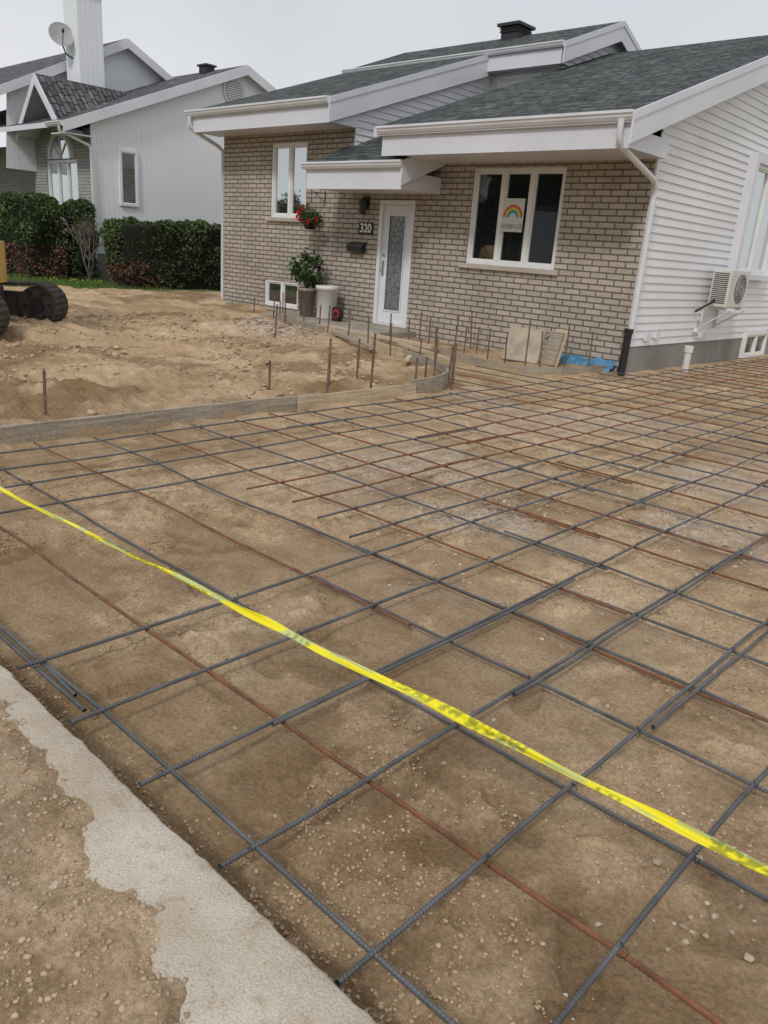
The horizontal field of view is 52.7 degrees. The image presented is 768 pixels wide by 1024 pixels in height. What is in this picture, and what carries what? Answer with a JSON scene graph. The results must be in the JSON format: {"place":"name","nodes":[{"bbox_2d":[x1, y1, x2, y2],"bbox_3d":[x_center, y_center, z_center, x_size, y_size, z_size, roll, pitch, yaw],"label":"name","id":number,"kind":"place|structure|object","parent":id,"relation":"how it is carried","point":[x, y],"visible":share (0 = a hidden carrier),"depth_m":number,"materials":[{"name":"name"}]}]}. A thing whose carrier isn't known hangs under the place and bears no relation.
{"place":"outdoors","nodes":[
{"label":"outdoors","id":0,"kind":"place"},
{"bbox_2d":[40,111,53,132],"bbox_3d":[-9.117,-11.333,21.660,2.500,1.240,0.001,20,24,39],"label":"gable brick","id":1,"kind":"object","parent":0,"point":[47,129],"visible":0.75,"depth_m":22.26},
{"bbox_2d":[1,271,166,289],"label":"grass","id":2,"kind":"structure","parent":0,"point":[66,281],"depth_m":20.15,"materials":[{"name":"green plant"}]},
{"bbox_2d":[0,665,376,1023],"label":"sidewalk","id":3,"kind":"structure","parent":0,"point":[228,950],"depth_m":1.70,"materials":[{"name":"concrete"}]},
{"bbox_2d":[0,699,186,1023],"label":"dirt spill","id":4,"kind":"object","parent":3,"relation":"on","point":[116,967],"visible":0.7,"depth_m":1.63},
{"bbox_2d":[0,697,189,1023],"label":"spill clods","id":5,"kind":"object","parent":4,"relation":"on","point":[148,989],"visible":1,"depth_m":1.63,"materials":[{"name":"soil"}]},
{"bbox_2d":[0,276,767,1023],"bbox_3d":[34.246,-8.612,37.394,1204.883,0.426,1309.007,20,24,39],"label":"ground","id":6,"kind":"structure","parent":0,"point":[250,784],"depth_m":3.12,"materials":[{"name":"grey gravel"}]},
{"bbox_2d":[0,200,9,270],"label":"cedar hedge","id":7,"kind":"object","parent":6,"relation":"on","point":[2,236],"visible":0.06,"depth_m":21.71,"materials":[{"name":"green plant"}]},
{"bbox_2d":[0,147,35,192],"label":"entry walls","id":8,"kind":"structure","parent":6,"relation":"on","point":[17,180],"depth_m":27.20,"materials":[{"name":"grey brick"}]},
{"bbox_2d":[0,191,68,279],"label":"cedar hedge","id":9,"kind":"object","parent":6,"relation":"on","point":[29,226],"visible":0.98,"depth_m":20.52,"materials":[{"name":"green plant"}]},
{"bbox_2d":[0,241,68,335],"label":"mini excavator","id":10,"kind":"object","parent":6,"relation":"on","point":[40,300],"visible":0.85,"depth_m":11.70,"materials":[{"name":"rubber"}]},
{"bbox_2d":[34,128,94,272],"bbox_3d":[-9.266,-8.806,22.557,3.600,4.150,0.110,20,24,39],"label":"brick front","id":11,"kind":"object","parent":6,"relation":"on","point":[82,154],"visible":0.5,"depth_m":21.66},
{"bbox_2d":[46,127,74,158],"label":"arch top","id":12,"kind":"structure","parent":11,"relation":"attached to","point":[58,147],"depth_m":21.97,"materials":[{"name":"white glass"}]},
{"bbox_2d":[47,159,78,221],"bbox_3d":[-9.222,-9.258,22.416,1.900,1.700,0.080,20,24,39],"label":"arched window frame","id":13,"kind":"object","parent":11,"relation":"attached to","point":[68,162],"visible":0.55,"depth_m":22.41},
{"bbox_2d":[51,163,78,215],"bbox_3d":[-9.212,-9.260,22.427,1.700,1.500,0.010,20,24,39],"label":"arched window glass","id":14,"kind":"object","parent":13,"relation":"in","point":[64,181],"visible":0.64,"depth_m":22.35,"materials":[{"name":"glass"}]},
{"bbox_2d":[57,198,100,280],"bbox_3d":[-8.439,-7.508,21.372,1.373,2.168,0.938,20,24,39],"label":"cedar hedge","id":15,"kind":"object","parent":6,"relation":"on","point":[74,212],"visible":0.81,"depth_m":21.09,"materials":[{"name":"green plant"}]},
{"bbox_2d":[64,218,103,281],"bbox_3d":[-7.904,-7.030,20.855,1.257,1.688,1.344,-3,20,-21],"label":"bare shrub","id":16,"kind":"object","parent":6,"relation":"on","point":[89,272],"visible":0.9,"depth_m":20.67,"materials":[{"name":"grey plant"}]},
{"bbox_2d":[97,254,108,279],"bbox_3d":[-4.811,-7.774,25.490,0.280,0.950,9.920,20,24,39],"label":"foundation","id":17,"kind":"object","parent":6,"relation":"on","point":[101,259],"visible":0.07,"depth_m":21.99,"materials":[{"name":"concrete"}]},
{"bbox_2d":[90,75,266,253],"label":"siding wall","id":18,"kind":"structure","parent":17,"relation":"on","point":[179,167],"depth_m":22.44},
{"bbox_2d":[0,65,246,131],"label":"roof","id":19,"kind":"structure","parent":18,"relation":"on","point":[175,81],"depth_m":22.31,"materials":[{"name":"grey"}]},
{"bbox_2d":[44,120,62,126],"bbox_3d":[-8.607,-10.125,20.193,0.850,0.115,0.120,20,24,39],"label":"gutter","id":20,"kind":"object","parent":19,"relation":"attached to","point":[53,123],"visible":1,"depth_m":20.12,"materials":[{"name":"white metal"}]},
{"bbox_2d":[19,73,131,138],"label":"gable roof","id":21,"kind":"structure","parent":19,"relation":"on","point":[64,97],"depth_m":21.58,"materials":[{"name":"grey"}]},
{"bbox_2d":[16,73,61,140],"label":"gable fascia","id":22,"kind":"structure","parent":21,"relation":"attached to","point":[34,82],"depth_m":21.05,"materials":[{"name":"white wood"}]},
{"bbox_2d":[57,125,97,272],"bbox_3d":[-8.249,-8.351,20.933,0.081,3.670,0.930,20,24,38],"label":"downspout","id":23,"kind":"object","parent":19,"relation":"attached to","point":[91,162],"visible":0.73,"depth_m":20.90,"materials":[{"name":"white metal"}]},
{"bbox_2d":[0,38,164,83],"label":"roof","id":24,"kind":"structure","parent":19,"relation":"on","point":[11,73],"depth_m":24.55,"materials":[{"name":"grey"}]},
{"bbox_2d":[63,0,104,87],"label":"chimney","id":25,"kind":"object","parent":19,"relation":"on","point":[83,23],"visible":0.55,"depth_m":22.19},
{"bbox_2d":[48,22,73,58],"bbox_3d":[-9.124,-13.424,21.995,0.561,0.896,0.569,10,19,17],"label":"satellite dish","id":26,"kind":"object","parent":25,"relation":"attached to","point":[60,33],"visible":1,"depth_m":21.99,"materials":[{"name":"white metal"}]},
{"bbox_2d":[6,49,163,171],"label":"gable wall","id":27,"kind":"structure","parent":19,"relation":"attached to","point":[125,70],"depth_m":23.12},
{"bbox_2d":[0,39,172,94],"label":"rake fascia","id":28,"kind":"structure","parent":19,"relation":"attached to","point":[25,80],"depth_m":23.41,"materials":[{"name":"white metal"}]},
{"bbox_2d":[51,65,276,138],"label":"rake fascia","id":29,"kind":"structure","parent":19,"relation":"attached to","point":[128,106],"depth_m":21.54,"materials":[{"name":"white metal"}]},
{"bbox_2d":[197,63,216,73],"bbox_3d":[-5.514,-13.763,24.114,0.500,0.250,0.400,20,24,39],"label":"roof vent","id":30,"kind":"object","parent":19,"relation":"on","point":[205,68],"visible":0.89,"depth_m":23.98,"materials":[{"name":"black metal"}]},
{"bbox_2d":[118,149,139,206],"bbox_3d":[-7.186,-9.387,21.818,0.080,1.470,0.580,20,24,39],"label":"side window frame","id":31,"kind":"object","parent":18,"relation":"attached to","point":[136,171],"visible":1,"depth_m":21.78,"materials":[{"name":"white plastic"}]},
{"bbox_2d":[122,154,134,202],"bbox_3d":[-7.197,-9.391,21.828,0.010,1.270,0.380,20,24,39],"label":"side window glass","id":32,"kind":"object","parent":31,"relation":"attached to","point":[128,179],"visible":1,"depth_m":21.83,"materials":[{"name":"black glass"}]},
{"bbox_2d":[122,153,135,201],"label":"window blinds","id":33,"kind":"object","parent":31,"relation":"attached to","point":[128,177],"depth_m":21.80,"materials":[{"name":"plastic"}]},
{"bbox_2d":[223,78,244,101],"bbox_3d":[-4.520,-12.711,23.425,0.080,0.800,0.800,20,24,39],"label":"round vent","id":34,"kind":"object","parent":18,"relation":"attached to","point":[233,89],"visible":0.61,"depth_m":23.36,"materials":[{"name":"plastic"}]},
{"bbox_2d":[99,216,220,289],"bbox_3d":[-5.437,-7.262,21.928,1.408,1.983,5.207,20,24,39],"label":"cedar hedge","id":35,"kind":"object","parent":6,"relation":"on","point":[173,255],"visible":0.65,"depth_m":20.86,"materials":[{"name":"green plant"}]},
{"bbox_2d":[0,308,398,420],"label":"yard clods","id":36,"kind":"object","parent":6,"relation":"on","point":[115,355],"visible":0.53,"depth_m":9.68,"materials":[{"name":"soil"}]},
{"bbox_2d":[0,292,606,444],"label":"concrete formwork","id":37,"kind":"object","parent":6,"relation":"on","point":[90,426],"visible":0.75,"depth_m":7.82,"materials":[{"name":"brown wood"}]},
{"bbox_2d":[260,312,415,340],"bbox_3d":[-0.957,-3.530,14.871,3.330,0.245,0.965,20,24,39],"label":"landing","id":38,"kind":"object","parent":6,"relation":"on","point":[384,330],"visible":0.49,"depth_m":14.25,"materials":[{"name":"concrete"}]},
{"bbox_2d":[287,247,325,316],"bbox_3d":[-1.533,-4.521,15.211,0.793,1.328,0.758,20,24,39],"label":"potted plant","id":39,"kind":"object","parent":38,"relation":"on","point":[306,294],"visible":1,"depth_m":15.12,"materials":[{"name":"green plant"}]},
{"bbox_2d":[316,285,338,319],"bbox_3d":[-1.109,-4.051,15.005,0.450,0.630,0.450,20,24,39],"label":"white planter","id":40,"kind":"object","parent":38,"relation":"on","point":[326,296],"visible":0.95,"depth_m":14.84,"materials":[{"name":"plastic"}]},
{"bbox_2d":[332,307,342,321],"bbox_3d":[-0.900,-3.801,14.876,0.260,0.270,0.130,20,24,39],"label":"hose reel","id":41,"kind":"object","parent":38,"relation":"on","point":[337,314],"visible":1,"depth_m":14.82,"materials":[{"name":"red plastic"}]},
{"bbox_2d":[0,357,767,1023],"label":"rebar grid","id":42,"kind":"object","parent":6,"relation":"on","point":[72,689],"visible":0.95,"depth_m":3.36,"materials":[{"name":"metal"}]},
{"bbox_2d":[0,415,767,1023],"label":"dirt clods","id":43,"kind":"object","parent":6,"relation":"on","point":[402,917],"visible":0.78,"depth_m":2.27,"materials":[{"name":"soil"}]},
{"bbox_2d":[188,116,658,332],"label":"downspouts","id":44,"kind":"object","parent":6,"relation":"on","point":[637,163],"visible":1,"depth_m":10.95,"materials":[{"name":"white metal"}]},
{"bbox_2d":[224,128,655,371],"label":"brick walls","id":45,"kind":"structure","parent":6,"relation":"on","point":[586,292],"depth_m":13.25,"materials":[{"name":"beige brick"}]},
{"bbox_2d":[265,278,297,308],"bbox_3d":[-2.154,-4.658,16.532,1.120,0.550,0.080,20,24,39],"label":"basement window frame","id":46,"kind":"object","parent":45,"relation":"attached to","point":[283,283],"visible":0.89,"depth_m":16.54,"materials":[{"name":"white plastic"}]},
{"bbox_2d":[269,283,296,304],"bbox_3d":[-2.144,-4.661,16.543,0.940,0.370,0.010,20,24,39],"label":"basement window glass","id":47,"kind":"object","parent":46,"relation":"in","point":[291,295],"visible":0.93,"depth_m":16.50,"materials":[{"name":"clear glass"}]},
{"bbox_2d":[271,142,307,217],"bbox_3d":[-1.891,-6.716,15.728,1.120,1.410,0.080,20,24,39],"label":"tall window frame","id":48,"kind":"object","parent":45,"relation":"on","point":[291,147],"visible":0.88,"depth_m":15.80,"materials":[{"name":"white plastic"}]},
{"bbox_2d":[276,147,306,213],"bbox_3d":[-1.880,-6.719,15.739,0.940,1.230,0.010,20,24,39],"label":"tall window glass","id":49,"kind":"object","parent":48,"relation":"attached to","point":[299,178],"visible":0.89,"depth_m":15.74,"materials":[{"name":"clear"}]},
{"bbox_2d":[295,191,325,229],"bbox_3d":[-1.412,-5.809,14.886,0.583,0.720,0.653,2,19,-8],"label":"hanging flower basket","id":50,"kind":"object","parent":45,"relation":"attached to","point":[311,220],"visible":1,"depth_m":14.83,"materials":[{"name":"red plastic"}]},
{"bbox_2d":[346,241,366,252],"bbox_3d":[-0.528,-5.010,14.648,0.410,0.185,0.143,20,24,39],"label":"mailbox","id":51,"kind":"object","parent":45,"relation":"attached to","point":[351,246],"visible":1,"depth_m":14.59,"materials":[{"name":"black metal"}]},
{"bbox_2d":[305,136,408,169],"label":"porch roof","id":52,"kind":"structure","parent":45,"relation":"attached to","point":[371,149],"depth_m":13.61,"materials":[{"name":"grey"}]},
{"bbox_2d":[307,157,444,194],"bbox_3d":[-0.180,-5.973,13.387,2.330,0.828,1.075,20,24,39],"label":"porch eave box","id":53,"kind":"object","parent":52,"relation":"attached to","point":[410,177],"visible":0.86,"depth_m":12.93,"materials":[{"name":"white metal"}]},
{"bbox_2d":[300,159,403,168],"bbox_3d":[-0.583,-5.841,13.031,2.390,0.110,0.110,20,24,39],"label":"porch gutter","id":54,"kind":"object","parent":53,"relation":"attached to","point":[391,163],"visible":1,"depth_m":12.91,"materials":[{"name":"white metal"}]},
{"bbox_2d":[359,196,369,214],"bbox_3d":[-0.372,-5.662,14.300,0.160,0.320,0.179,20,24,39],"label":"wall lantern","id":55,"kind":"object","parent":45,"relation":"attached to","point":[364,203],"depth_m":14.27,"materials":[{"name":"black metal"}]},
{"bbox_2d":[359,222,373,234],"bbox_3d":[-0.337,-5.294,14.472,0.370,0.220,0.027,20,24,39],"label":"house number sign","id":56,"kind":"object","parent":45,"relation":"attached to","point":[366,228],"visible":1,"depth_m":14.46,"materials":[{"name":"black plastic"}]},
{"bbox_2d":[372,200,415,327],"bbox_3d":[0.199,-4.539,14.219,0.850,2.190,0.130,20,24,39],"label":"door frame","id":57,"kind":"object","parent":45,"relation":"attached to","point":[383,203],"visible":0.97,"depth_m":14.17,"materials":[{"name":"white wood"}]},
{"bbox_2d":[369,323,407,329],"bbox_3d":[0.125,-3.492,14.570,1.000,0.024,0.130,20,24,39],"label":"door threshold","id":58,"kind":"object","parent":57,"relation":"attached to","point":[389,326],"depth_m":14.52,"materials":[{"name":"white concrete"}]},
{"bbox_2d":[377,205,411,325],"bbox_3d":[0.206,-4.521,14.236,0.690,2.075,0.062,20,24,39],"label":"door","id":59,"kind":"structure","parent":57,"relation":"in","point":[405,212],"depth_m":14.22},
{"bbox_2d":[380,253,384,275],"bbox_3d":[-0.035,-4.592,14.379,0.049,0.395,0.067,20,24,39],"label":"door handle","id":60,"kind":"object","parent":59,"relation":"attached to","point":[382,264],"visible":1,"depth_m":14.40,"materials":[{"name":"silver metal"}]},
{"bbox_2d":[265,217,558,275],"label":"window sills","id":61,"kind":"structure","parent":45,"relation":"attached to","point":[513,269],"depth_m":12.64,"materials":[{"name":"stone"}]},
{"bbox_2d":[466,167,566,269],"bbox_3d":[2.097,-4.692,12.377,1.740,1.480,0.080,20,24,39],"label":"front window frame","id":62,"kind":"object","parent":45,"relation":"on","point":[534,172],"visible":0.98,"depth_m":12.35,"materials":[{"name":"white plastic"}]},
{"bbox_2d":[500,198,525,231],"bbox_3d":[2.050,-4.728,12.347,0.410,0.500,0.006,20,24,39],"label":"rainbow poster","id":63,"kind":"object","parent":62,"relation":"attached to","point":[512,215],"visible":1,"depth_m":12.34,"materials":[{"name":"paper"}]},
{"bbox_2d":[473,174,562,263],"bbox_3d":[2.108,-4.695,12.387,1.560,1.300,0.010,20,24,39],"label":"front window glass","id":64,"kind":"object","parent":62,"relation":"attached to","point":[549,186],"visible":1,"depth_m":12.31,"materials":[{"name":"black"}]},
{"bbox_2d":[541,329,567,366],"bbox_3d":[2.548,-2.459,11.594,0.230,0.540,0.290,-10,24,-37],"label":"wood offcut","id":65,"kind":"object","parent":6,"relation":"on","point":[554,347],"visible":0.84,"depth_m":11.55,"materials":[{"name":"brown wood"}]},
{"bbox_2d":[490,41,658,136],"bbox_3d":[4.054,-7.383,17.794,10.010,6.360,11.450,20,24,39],"label":"siding","id":66,"kind":"object","parent":6,"relation":"on","point":[618,47],"visible":0.03,"depth_m":16.17,"materials":[{"name":"white plastic"}]},
{"bbox_2d":[191,55,483,117],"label":"roof","id":67,"kind":"structure","parent":66,"relation":"on","point":[336,84],"depth_m":15.92,"materials":[{"name":"grey"}]},
{"bbox_2d":[191,105,357,136],"bbox_3d":[-2.264,-7.652,15.230,4.310,0.295,0.716,20,24,39],"label":"eave box","id":68,"kind":"object","parent":67,"relation":"attached to","point":[303,119],"visible":1,"depth_m":14.82,"materials":[{"name":"white metal"}]},
{"bbox_2d":[184,95,329,116],"bbox_3d":[-2.563,-7.777,14.891,4.400,0.115,0.120,20,24,39],"label":"gutter","id":69,"kind":"object","parent":68,"relation":"attached to","point":[313,100],"visible":0.95,"depth_m":14.65,"materials":[{"name":"white metal"}]},
{"bbox_2d":[187,55,489,130],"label":"rake fascia","id":70,"kind":"structure","parent":67,"relation":"attached to","point":[359,100],"depth_m":14.66,"materials":[{"name":"white metal"}]},
{"bbox_2d":[354,74,491,145],"bbox_3d":[0.899,-7.835,15.490,0.024,3.045,4.050,20,24,39],"label":"siding","id":71,"kind":"object","parent":66,"relation":"attached to","point":[369,121],"visible":0.28,"depth_m":15.10,"materials":[{"name":"white plastic"}]},
{"bbox_2d":[355,21,626,67],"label":"roof","id":72,"kind":"structure","parent":66,"relation":"on","point":[566,34],"depth_m":17.15,"materials":[{"name":"grey"}]},
{"bbox_2d":[497,20,535,39],"bbox_3d":[3.013,-10.890,17.771,0.610,0.460,0.660,20,24,39],"label":"roof vent","id":73,"kind":"object","parent":72,"relation":"on","point":[514,29],"visible":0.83,"depth_m":17.55,"materials":[{"name":"black metal"}]},
{"bbox_2d":[497,72,542,88],"bbox_3d":[2.800,-8.715,16.125,1.100,0.670,0.080,20,24,39],"label":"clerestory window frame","id":74,"kind":"object","parent":66,"relation":"attached to","point":[500,80],"visible":0.27,"depth_m":16.07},
{"bbox_2d":[487,21,641,74],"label":"fascia","id":75,"kind":"structure","parent":66,"relation":"attached to","point":[578,46],"depth_m":15.61,"materials":[{"name":"white metal"}]},
{"bbox_2d":[342,39,564,73],"bbox_3d":[1.226,-9.830,16.826,6.130,0.100,0.100,20,24,39],"label":"gutter","id":76,"kind":"object","parent":75,"relation":"attached to","point":[528,47],"visible":0.88,"depth_m":16.20,"materials":[{"name":"white metal"}]},
{"bbox_2d":[374,35,767,136],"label":"roof","id":77,"kind":"structure","parent":66,"relation":"attached to","point":[637,79],"depth_m":12.31,"materials":[{"name":"grey"}]},
{"bbox_2d":[381,122,669,163],"bbox_3d":[1.922,-5.391,11.425,4.280,0.315,1.171,20,24,39],"label":"eave box","id":78,"kind":"object","parent":77,"relation":"attached to","point":[591,142],"visible":0.93,"depth_m":10.87,"materials":[{"name":"white metal"}]},
{"bbox_2d":[376,109,635,134],"bbox_3d":[1.488,-5.465,10.906,4.370,0.115,0.120,20,24,39],"label":"gutter","id":79,"kind":"object","parent":78,"relation":"attached to","point":[586,117],"visible":1,"depth_m":10.62,"materials":[{"name":"white metal"}]},
{"bbox_2d":[628,56,767,142],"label":"rake fascia","id":80,"kind":"structure","parent":77,"relation":"attached to","point":[649,119],"depth_m":10.50,"materials":[{"name":"white metal"}]},
{"bbox_2d":[628,81,767,346],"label":"side siding","id":81,"kind":"object","parent":66,"relation":"attached to","point":[700,172],"visible":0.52,"depth_m":12.08,"materials":[{"name":"white plastic"}]},
{"bbox_2d":[643,328,707,340],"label":"wall vents","id":82,"kind":"object","parent":81,"relation":"attached to","point":[647,336],"depth_m":12.04,"materials":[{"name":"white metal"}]},
{"bbox_2d":[695,268,750,328],"bbox_3d":[5.725,-3.547,12.976,0.532,0.980,1.170,20,24,39],"label":"heat pump","id":83,"kind":"object","parent":81,"relation":"attached to","point":[728,290],"visible":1,"depth_m":12.74,"materials":[{"name":"white metal"}]},
{"bbox_2d":[727,152,767,280],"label":"side window trim","id":84,"kind":"structure","parent":81,"relation":"attached to","point":[756,160],"depth_m":13.01,"materials":[{"name":"white plastic"}]},
{"bbox_2d":[738,164,767,274],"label":"side window frame","id":85,"kind":"object","parent":84,"relation":"attached to","point":[763,168],"visible":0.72,"depth_m":13.71,"materials":[{"name":"white plastic"}]},
{"bbox_2d":[738,171,767,269],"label":"side window glass","id":86,"kind":"object","parent":85,"relation":"attached to","point":[762,242],"visible":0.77,"depth_m":13.65,"materials":[{"name":"white"}]},
{"bbox_2d":[559,354,615,372],"bbox_3d":[2.967,-2.265,11.811,1.080,0.240,0.327,20,24,39],"label":"blue membrane","id":87,"kind":"object","parent":6,"relation":"on","point":[577,360],"visible":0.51,"depth_m":11.75,"materials":[{"name":"blue plastic"}]},
{"bbox_2d":[617,328,633,375],"bbox_3d":[3.541,-2.324,11.385,0.132,0.721,0.129,20,24,39],"label":"drain pipe","id":88,"kind":"object","parent":6,"relation":"on","point":[626,343],"visible":0.81,"depth_m":11.33,"materials":[{"name":"black plastic"}]},
{"bbox_2d":[681,345,693,371],"bbox_3d":[4.845,-2.429,12.403,0.140,0.450,0.136,20,24,39],"label":"pvc cleanout","id":89,"kind":"object","parent":6,"relation":"on","point":[688,350],"visible":0.8,"depth_m":12.35,"materials":[{"name":"white plastic"}]},
{"bbox_2d":[625,337,767,372],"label":"foundation","id":90,"kind":"object","parent":6,"relation":"on","point":[651,357],"visible":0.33,"depth_m":12.85,"materials":[{"name":"concrete"}]},
{"bbox_2d":[738,331,767,357],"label":"basement side window frame","id":91,"kind":"object","parent":90,"relation":"in","point":[752,353],"visible":1,"depth_m":15.15,"materials":[{"name":"white plastic"}]},
{"bbox_2d":[744,336,763,352],"bbox_3d":[7.251,-3.296,15.229,0.010,0.300,1.020,20,24,39],"label":"basement side window glass","id":92,"kind":"object","parent":91,"relation":"in","point":[750,341],"visible":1,"depth_m":15.19,"materials":[{"name":"clear glass"}]},
{"bbox_2d":[0,486,767,876],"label":"caution tape","id":93,"kind":"object","parent":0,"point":[666,820],"visible":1,"depth_m":1.95,"materials":[{"name":"yellow plastic"}]},
{"bbox_2d":[0,0,767,146],"label":"sky","id":94,"kind":"structure","parent":0,"point":[288,43],"materials":[{"name":"grey"}]}
]}

